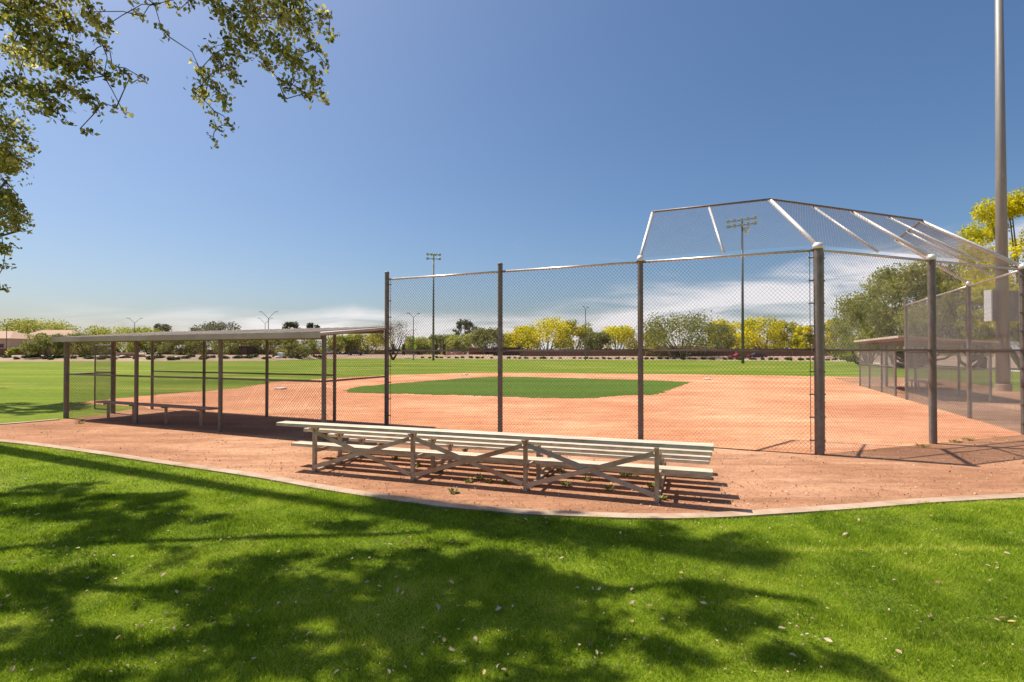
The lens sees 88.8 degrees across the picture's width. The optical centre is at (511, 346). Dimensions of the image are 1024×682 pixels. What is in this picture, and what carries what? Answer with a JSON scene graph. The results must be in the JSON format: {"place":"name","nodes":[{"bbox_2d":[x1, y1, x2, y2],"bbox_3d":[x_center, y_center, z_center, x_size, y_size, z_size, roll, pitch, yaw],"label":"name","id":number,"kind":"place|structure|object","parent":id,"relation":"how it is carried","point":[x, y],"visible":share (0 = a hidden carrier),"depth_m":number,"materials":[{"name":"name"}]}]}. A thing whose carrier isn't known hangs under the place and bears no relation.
{"place":"outdoors","nodes":[
{"label":"outdoors","id":0,"kind":"place"},
{"bbox_2d":[0,353,1012,361],"bbox_3d":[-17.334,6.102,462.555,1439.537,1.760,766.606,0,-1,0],"label":"gravel verge","id":1,"kind":"structure","parent":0,"point":[311,357],"depth_m":127.17,"materials":[{"name":"beige gravel"}]},
{"bbox_2d":[1,354,11,357],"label":"shrub","id":2,"kind":"object","parent":1,"relation":"on","point":[7,356],"visible":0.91,"depth_m":113.58,"materials":[{"name":"green plant"}]},
{"bbox_2d":[0,319,16,348],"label":"street lamp","id":3,"kind":"object","parent":1,"relation":"on","point":[6,333],"visible":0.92,"depth_m":149.97,"materials":[{"name":"grey metal"}]},
{"bbox_2d":[5,347,22,354],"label":"shrub","id":4,"kind":"object","parent":1,"relation":"on","point":[13,351],"visible":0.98,"depth_m":134.28,"materials":[{"name":"green plant"}]},
{"bbox_2d":[0,331,33,348],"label":"house","id":5,"kind":"structure","parent":1,"relation":"on","point":[15,339],"depth_m":162.23,"materials":[{"name":"paint"}]},
{"bbox_2d":[21,354,33,357],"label":"shrub","id":6,"kind":"object","parent":1,"relation":"on","point":[28,356],"visible":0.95,"depth_m":114.22,"materials":[{"name":"green plant"}]},
{"bbox_2d":[0,317,83,333],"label":"desert tree","id":7,"kind":"object","parent":1,"relation":"on","point":[20,326],"visible":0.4,"depth_m":192.73,"materials":[{"name":"green plant"}]},
{"bbox_2d":[18,332,74,357],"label":"desert tree","id":8,"kind":"object","parent":1,"relation":"on","point":[44,339],"visible":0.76,"depth_m":114.20,"materials":[{"name":"green plant"}]},
{"bbox_2d":[0,349,110,354],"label":"boundary wall","id":9,"kind":"structure","parent":1,"relation":"on","point":[2,352],"depth_m":144.71,"materials":[{"name":"brown brick"}]},
{"bbox_2d":[29,330,84,348],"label":"house","id":10,"kind":"structure","parent":1,"relation":"on","point":[47,332],"depth_m":182.23,"materials":[{"name":"paint"}]},
{"bbox_2d":[84,355,93,358],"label":"shrub","id":11,"kind":"object","parent":1,"relation":"on","point":[89,357],"visible":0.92,"depth_m":112.08,"materials":[{"name":"green plant"}]},
{"bbox_2d":[60,332,121,355],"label":"desert tree","id":12,"kind":"object","parent":1,"relation":"on","point":[82,351],"visible":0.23,"depth_m":121.22,"materials":[{"name":"green plant"}]},
{"bbox_2d":[72,325,159,353],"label":"desert tree","id":13,"kind":"object","parent":1,"relation":"on","point":[98,331],"visible":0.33,"depth_m":164.62,"materials":[{"name":"green plant"}]},
{"bbox_2d":[116,353,133,355],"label":"monument sign","id":14,"kind":"object","parent":1,"relation":"on","point":[126,354],"visible":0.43,"depth_m":120.64,"materials":[{"name":"stone"}]},
{"bbox_2d":[124,329,168,354],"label":"desert tree","id":15,"kind":"object","parent":1,"relation":"on","point":[132,344],"visible":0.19,"depth_m":169.02,"materials":[{"name":"green plant"}]},
{"bbox_2d":[153,323,171,331],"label":"desert tree","id":16,"kind":"object","parent":1,"relation":"on","point":[164,327],"visible":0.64,"depth_m":214.26,"materials":[{"name":"green plant"}]},
{"bbox_2d":[156,341,211,354],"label":"desert tree","id":17,"kind":"object","parent":1,"relation":"on","point":[195,345],"visible":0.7,"depth_m":134.96,"materials":[{"name":"green plant"}]},
{"bbox_2d":[159,349,227,354],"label":"boundary wall","id":18,"kind":"structure","parent":1,"relation":"on","point":[196,352],"depth_m":174.20,"materials":[{"name":"brown brick"}]},
{"bbox_2d":[188,321,241,343],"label":"desert tree","id":19,"kind":"object","parent":1,"relation":"on","point":[209,326],"visible":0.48,"depth_m":207.42,"materials":[{"name":"green plant"}]},
{"bbox_2d":[210,340,257,354],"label":"desert tree","id":20,"kind":"object","parent":1,"relation":"on","point":[233,345],"visible":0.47,"depth_m":147.85,"materials":[{"name":"green plant"}]},
{"bbox_2d":[228,346,258,354],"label":"enclosure","id":21,"kind":"object","parent":1,"relation":"on","point":[248,350],"visible":0.57,"depth_m":148.25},
{"bbox_2d":[245,340,283,354],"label":"desert tree","id":22,"kind":"object","parent":1,"relation":"on","point":[270,347],"visible":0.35,"depth_m":154.08,"materials":[{"name":"green plant"}]},
{"bbox_2d":[282,321,298,328],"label":"dark tree","id":23,"kind":"object","parent":1,"relation":"on","point":[291,324],"visible":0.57,"depth_m":184.01,"materials":[{"name":"green plant"}]},
{"bbox_2d":[258,349,337,353],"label":"boundary wall","id":24,"kind":"structure","parent":1,"relation":"on","point":[302,353],"depth_m":195.67,"materials":[{"name":"red brick"}]},
{"bbox_2d":[275,340,321,357],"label":"desert tree","id":25,"kind":"object","parent":1,"relation":"on","point":[294,344],"visible":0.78,"depth_m":137.92,"materials":[{"name":"green plant"}]},
{"bbox_2d":[306,322,319,355],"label":"dark tree","id":26,"kind":"object","parent":1,"relation":"on","point":[309,325],"visible":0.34,"depth_m":149.40,"materials":[{"name":"green plant"}]},
{"bbox_2d":[319,334,360,353],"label":"desert tree","id":27,"kind":"object","parent":1,"relation":"on","point":[338,343],"visible":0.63,"depth_m":193.28,"materials":[{"name":"green plant"}]},
{"bbox_2d":[348,350,363,354],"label":"pickup truck","id":28,"kind":"object","parent":1,"relation":"on","point":[357,351],"visible":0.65,"depth_m":175.01,"materials":[{"name":"grey paint"}]},
{"bbox_2d":[341,333,393,353],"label":"flowering tree","id":29,"kind":"object","parent":1,"relation":"on","point":[374,344],"visible":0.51,"depth_m":197.84,"materials":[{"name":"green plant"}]},
{"bbox_2d":[369,349,439,353],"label":"boundary wall","id":30,"kind":"structure","parent":1,"relation":"on","point":[383,351],"depth_m":213.84,"materials":[{"name":"brown brick"}]},
{"bbox_2d":[400,335,435,354],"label":"desert tree","id":31,"kind":"object","parent":1,"relation":"on","point":[424,345],"visible":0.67,"depth_m":177.31,"materials":[{"name":"green plant"}]},
{"bbox_2d":[427,334,452,353],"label":"desert tree","id":32,"kind":"object","parent":1,"relation":"on","point":[439,341],"visible":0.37,"depth_m":186.92,"materials":[{"name":"green plant"}]},
{"bbox_2d":[446,351,463,354],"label":"car","id":33,"kind":"object","parent":1,"relation":"on","point":[461,353],"visible":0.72,"depth_m":167.83,"materials":[{"name":"silver metal"}]},
{"bbox_2d":[441,333,476,354],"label":"desert tree","id":34,"kind":"object","parent":1,"relation":"on","point":[453,342],"visible":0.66,"depth_m":178.92,"materials":[{"name":"green plant"}]},
{"bbox_2d":[452,319,475,352],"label":"dark tree","id":35,"kind":"object","parent":1,"relation":"on","point":[462,322],"visible":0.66,"depth_m":220.97,"materials":[{"name":"green plant"}]},
{"bbox_2d":[469,348,492,354],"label":"boundary wall","id":36,"kind":"structure","parent":1,"relation":"on","point":[474,352],"depth_m":176.43,"materials":[{"name":"red brick"}]},
{"bbox_2d":[467,327,504,354],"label":"desert tree","id":37,"kind":"object","parent":1,"relation":"on","point":[483,344],"visible":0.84,"depth_m":171.99,"materials":[{"name":"green plant"}]},
{"bbox_2d":[493,347,520,355],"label":"boundary wall","id":38,"kind":"structure","parent":1,"relation":"on","point":[508,353],"depth_m":156.64,"materials":[{"name":"brown brick"}]},
{"bbox_2d":[497,333,520,346],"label":"desert tree","id":39,"kind":"object","parent":1,"relation":"on","point":[505,334],"visible":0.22,"depth_m":187.13,"materials":[{"name":"green plant"}]},
{"bbox_2d":[504,325,541,348],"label":"flowering tree","id":40,"kind":"object","parent":1,"relation":"on","point":[517,331],"visible":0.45,"depth_m":171.81,"materials":[{"name":"yellow plant"}]},
{"bbox_2d":[517,316,576,348],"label":"flowering tree","id":41,"kind":"object","parent":1,"relation":"on","point":[548,331],"visible":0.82,"depth_m":164.70,"materials":[{"name":"yellow plant"}]},
{"bbox_2d":[551,319,593,348],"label":"flowering tree","id":42,"kind":"object","parent":1,"relation":"on","point":[575,330],"visible":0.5,"depth_m":170.55,"materials":[{"name":"yellow plant"}]},
{"bbox_2d":[520,351,644,355],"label":"boundary wall","id":43,"kind":"structure","parent":1,"relation":"on","point":[573,353],"depth_m":145.97,"materials":[{"name":"brown brick"}]},
{"bbox_2d":[581,331,615,348],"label":"desert tree","id":44,"kind":"object","parent":1,"relation":"on","point":[598,340],"visible":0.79,"depth_m":164.09,"materials":[{"name":"green plant"}]},
{"bbox_2d":[596,325,643,348],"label":"flowering tree","id":45,"kind":"object","parent":1,"relation":"on","point":[626,329],"visible":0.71,"depth_m":169.83,"materials":[{"name":"yellow plant"}]},
{"bbox_2d":[643,329,666,348],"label":"flowering tree","id":46,"kind":"object","parent":1,"relation":"on","point":[651,342],"visible":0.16,"depth_m":163.94,"materials":[{"name":"yellow plant"}]},
{"bbox_2d":[636,309,729,357],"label":"desert tree","id":47,"kind":"object","parent":1,"relation":"on","point":[687,326],"visible":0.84,"depth_m":129.97,"materials":[{"name":"green plant"}]},
{"bbox_2d":[645,351,735,355],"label":"boundary wall","id":48,"kind":"structure","parent":1,"relation":"on","point":[716,353],"depth_m":135.23,"materials":[{"name":"brown brick"}]},
{"bbox_2d":[693,322,739,348],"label":"desert tree","id":49,"kind":"object","parent":1,"relation":"on","point":[720,331],"visible":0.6,"depth_m":147.51,"materials":[{"name":"green plant"}]},
{"bbox_2d":[704,318,729,346],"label":"flowering tree","id":50,"kind":"object","parent":1,"relation":"on","point":[719,322],"visible":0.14,"depth_m":180.48,"materials":[{"name":"yellow plant"}]},
{"bbox_2d":[727,353,749,358],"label":"car","id":51,"kind":"object","parent":1,"relation":"on","point":[735,355],"visible":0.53,"depth_m":123.07,"materials":[{"name":"red paint"}]},
{"bbox_2d":[718,320,764,348],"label":"flowering tree","id":52,"kind":"object","parent":1,"relation":"on","point":[738,334],"visible":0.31,"depth_m":168.53,"materials":[{"name":"yellow plant"}]},
{"bbox_2d":[749,353,767,357],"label":"car","id":53,"kind":"object","parent":1,"relation":"on","point":[752,355],"visible":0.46,"depth_m":125.06,"materials":[{"name":"grey paint"}]},
{"bbox_2d":[738,315,793,348],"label":"flowering tree","id":54,"kind":"object","parent":1,"relation":"on","point":[758,341],"visible":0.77,"depth_m":164.02,"materials":[{"name":"yellow plant"}]},
{"bbox_2d":[768,320,801,348],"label":"flowering tree","id":55,"kind":"object","parent":1,"relation":"on","point":[790,327],"visible":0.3,"depth_m":171.11,"materials":[{"name":"yellow plant"}]},
{"bbox_2d":[736,348,854,355],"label":"boundary wall","id":56,"kind":"structure","parent":1,"relation":"on","point":[788,353],"depth_m":127.50,"materials":[{"name":"brown brick"}]},
{"bbox_2d":[788,325,813,348],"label":"flowering tree","id":57,"kind":"object","parent":1,"relation":"on","point":[798,341],"visible":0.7,"depth_m":165.46,"materials":[{"name":"yellow plant"}]},
{"bbox_2d":[824,319,848,348],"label":"flowering tree","id":58,"kind":"object","parent":1,"relation":"on","point":[826,328],"visible":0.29,"depth_m":174.81,"materials":[{"name":"yellow plant"}]},
{"bbox_2d":[825,325,853,356],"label":"desert tree","id":59,"kind":"object","parent":1,"relation":"on","point":[829,341],"visible":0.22,"depth_m":118.39,"materials":[{"name":"green plant"}]},
{"bbox_2d":[937,352,1019,356],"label":"boundary wall","id":60,"kind":"structure","parent":1,"relation":"on","point":[984,354],"depth_m":110.09,"materials":[{"name":"brown brick"}]},
{"bbox_2d":[0,358,1019,422],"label":"outfield grass","id":61,"kind":"structure","parent":0,"point":[31,390],"depth_m":49.47,"materials":[{"name":"green plant"}]},
{"bbox_2d":[0,119,34,228],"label":"shade tree","id":62,"kind":"object","parent":61,"relation":"on","point":[26,218],"visible":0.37,"depth_m":19.98,"materials":[{"name":"green plant"}]},
{"bbox_2d":[0,419,59,424],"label":"dugout kerb","id":63,"kind":"structure","parent":61,"relation":"on","point":[28,421],"depth_m":13.29,"materials":[{"name":"concrete"}]},
{"bbox_2d":[371,320,417,359],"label":"bare tree","id":64,"kind":"object","parent":61,"relation":"on","point":[398,328],"visible":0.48,"depth_m":127.71,"materials":[{"name":"grey plant"}]},
{"bbox_2d":[409,313,419,359],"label":"street lamp","id":65,"kind":"object","parent":61,"relation":"on","point":[413,332],"visible":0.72,"depth_m":125.95,"materials":[{"name":"grey metal"}]},
{"bbox_2d":[426,253,440,360],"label":"sports light","id":66,"kind":"object","parent":61,"relation":"on","point":[432,254],"visible":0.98,"depth_m":118.87,"materials":[{"name":"grey metal"}]},
{"bbox_2d":[582,306,588,359],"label":"street lamp","id":67,"kind":"object","parent":61,"relation":"on","point":[585,330],"visible":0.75,"depth_m":121.96,"materials":[{"name":"grey metal"}]},
{"bbox_2d":[726,216,756,362],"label":"sports light","id":68,"kind":"object","parent":61,"relation":"on","point":[742,301],"visible":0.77,"depth_m":86.47,"materials":[{"name":"grey metal"}]},
{"bbox_2d":[840,351,858,361],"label":"shrub","id":69,"kind":"object","parent":61,"relation":"on","point":[844,357],"visible":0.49,"depth_m":102.37,"materials":[{"name":"green plant"}]},
{"bbox_2d":[825,301,887,365],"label":"shade tree","id":70,"kind":"object","parent":61,"relation":"on","point":[842,324],"visible":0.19,"depth_m":72.69,"materials":[{"name":"green plant"}]},
{"bbox_2d":[830,261,994,367],"bbox_3d":[47.891,-3.563,62.217,15.205,12.788,16.711,0,-1,0],"label":"shade tree","id":71,"kind":"object","parent":61,"relation":"on","point":[871,300],"visible":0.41,"depth_m":60.67,"materials":[{"name":"green plant"}]},
{"bbox_2d":[927,280,1012,367],"bbox_3d":[49.233,-2.341,55.794,8.204,9.829,7.850,0,-1,0],"label":"flowering tree","id":72,"kind":"object","parent":61,"relation":"on","point":[954,286],"visible":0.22,"depth_m":55.74,"materials":[{"name":"green plant"}]},
{"bbox_2d":[954,187,1023,369],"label":"flowering tree","id":73,"kind":"object","parent":61,"relation":"on","point":[1015,205],"visible":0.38,"depth_m":41.34,"materials":[{"name":"yellow plant"}]},
{"bbox_2d":[0,441,1023,681],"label":"lawn","id":74,"kind":"structure","parent":0,"point":[432,553],"depth_m":3.82,"materials":[{"name":"green plant"}]},
{"bbox_2d":[0,0,339,292],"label":"shade tree","id":75,"kind":"object","parent":74,"relation":"on","point":[36,40],"visible":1,"depth_m":5.23,"materials":[{"name":"green plant"}]},
{"bbox_2d":[0,377,1023,512],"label":"dirt path","id":76,"kind":"structure","parent":0,"point":[171,443],"depth_m":8.01,"materials":[{"name":"orange soil"}]},
{"bbox_2d":[95,400,216,425],"bbox_3d":[-9.168,1.696,13.360,4.500,0.468,0.260,0,-1,24],"label":"bench","id":77,"kind":"object","parent":76,"relation":"on","point":[173,406],"visible":0.73,"depth_m":13.14,"materials":[{"name":"brown wood"}]},
{"bbox_2d":[51,326,391,440],"bbox_3d":[-7.893,0.735,13.657,10.183,2.496,2.842,0,-1,24],"label":"dugout","id":78,"kind":"object","parent":76,"relation":"on","point":[221,336],"visible":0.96,"depth_m":12.94,"materials":[{"name":"metal"}]},
{"bbox_2d":[447,487,459,492],"bbox_3d":[-0.734,1.816,6.622,0.156,0.066,0.185,0,-1,-28],"label":"weed","id":79,"kind":"object","parent":76,"relation":"on","point":[452,490],"visible":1,"depth_m":6.63,"materials":[{"name":"green plant"}]},
{"bbox_2d":[475,473,485,478],"bbox_3d":[-0.453,1.826,7.373,0.188,0.062,0.210,0,-1,0],"label":"weed","id":80,"kind":"object","parent":76,"relation":"on","point":[479,476],"visible":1,"depth_m":7.39,"materials":[{"name":"green plant"}]},
{"bbox_2d":[276,421,713,502],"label":"bleachers","id":81,"kind":"object","parent":76,"relation":"on","point":[660,454],"visible":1,"depth_m":7.15,"materials":[{"name":"metal"}]},
{"bbox_2d":[0,420,1023,672],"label":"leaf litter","id":82,"kind":"object","parent":76,"relation":"on","point":[556,526],"visible":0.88,"depth_m":6.12,"materials":[{"name":"brown plant"}]},
{"bbox_2d":[20,421,1023,512],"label":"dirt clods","id":83,"kind":"object","parent":76,"relation":"on","point":[630,478],"visible":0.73,"depth_m":7.25,"materials":[{"name":"brown soil"}]},
{"bbox_2d":[559,481,571,486],"bbox_3d":[0.713,1.820,6.957,0.182,0.065,0.176,0,-1,-31],"label":"weed","id":84,"kind":"object","parent":76,"relation":"on","point":[565,483],"visible":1,"depth_m":6.96,"materials":[{"name":"green plant"}]},
{"bbox_2d":[583,476,591,480],"bbox_3d":[1.036,1.823,7.244,0.145,0.066,0.143,0,-1,0],"label":"weed","id":85,"kind":"object","parent":76,"relation":"on","point":[588,478],"visible":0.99,"depth_m":7.24,"materials":[{"name":"green plant"}]},
{"bbox_2d":[603,484,614,489],"bbox_3d":[1.243,1.818,6.792,0.169,0.064,0.160,0,-1,-21],"label":"weed","id":86,"kind":"object","parent":76,"relation":"on","point":[608,487],"visible":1,"depth_m":6.77,"materials":[{"name":"green plant"}]},
{"bbox_2d":[647,482,654,487],"bbox_3d":[1.833,1.819,6.870,0.138,0.065,0.152,0,-1,0],"label":"weed","id":87,"kind":"object","parent":76,"relation":"on","point":[651,486],"visible":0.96,"depth_m":6.87,"materials":[{"name":"green plant"}]},
{"bbox_2d":[653,494,666,499],"bbox_3d":[1.787,1.813,6.299,0.179,0.064,0.194,0,-1,0],"label":"weed","id":88,"kind":"object","parent":76,"relation":"on","point":[662,497],"visible":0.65,"depth_m":6.30,"materials":[{"name":"green plant"}]},
{"bbox_2d":[910,379,940,391],"bbox_3d":[19.046,1.818,24.189,0.260,0.468,4.500,0,-1,24],"label":"bench","id":89,"kind":"object","parent":76,"relation":"on","point":[918,382],"visible":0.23,"depth_m":24.71,"materials":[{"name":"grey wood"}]},
{"bbox_2d":[984,0,1018,391],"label":"sports light","id":90,"kind":"object","parent":76,"relation":"on","point":[1001,232],"visible":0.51,"depth_m":24.16,"materials":[{"name":"grey metal"}]},
{"bbox_2d":[0,0,1023,352],"label":"sky","id":91,"kind":"structure","parent":0,"point":[480,135],"materials":[{"name":"blue"}]},
{"bbox_2d":[344,377,688,397],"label":"infield grass","id":92,"kind":"structure","parent":0,"point":[654,387],"depth_m":26.54,"materials":[{"name":"green plant"}]},
{"bbox_2d":[82,373,1021,453],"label":"infield dirt","id":93,"kind":"structure","parent":0,"point":[696,385],"depth_m":15.74,"materials":[{"name":"soil"}]},
{"bbox_2d":[854,335,998,402],"bbox_3d":[17.907,0.846,23.560,2.842,2.496,10.183,0,-1,24],"label":"dugout","id":94,"kind":"object","parent":93,"relation":"on","point":[881,360],"visible":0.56,"depth_m":22.26,"materials":[{"name":"metal"}]},
{"bbox_2d":[172,410,1015,453],"bbox_3d":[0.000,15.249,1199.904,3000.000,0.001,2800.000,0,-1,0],"label":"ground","id":95,"kind":"structure","parent":0,"point":[717,447],"depth_m":10.42,"materials":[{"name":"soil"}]},
{"bbox_2d":[0,439,1023,519],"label":"lawn kerb","id":96,"kind":"structure","parent":95,"relation":"on","point":[717,515],"depth_m":6.07,"materials":[{"name":"concrete"}]},
{"bbox_2d":[384,198,1023,454],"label":"backstop","id":97,"kind":"object","parent":95,"relation":"on","point":[818,349],"visible":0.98,"depth_m":10.66,"materials":[{"name":"metal"}]},
{"bbox_2d":[875,362,1018,369],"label":"gravel bed","id":98,"kind":"object","parent":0,"point":[1014,367],"depth_m":78.64,"materials":[{"name":"beige gravel"}]}
]}

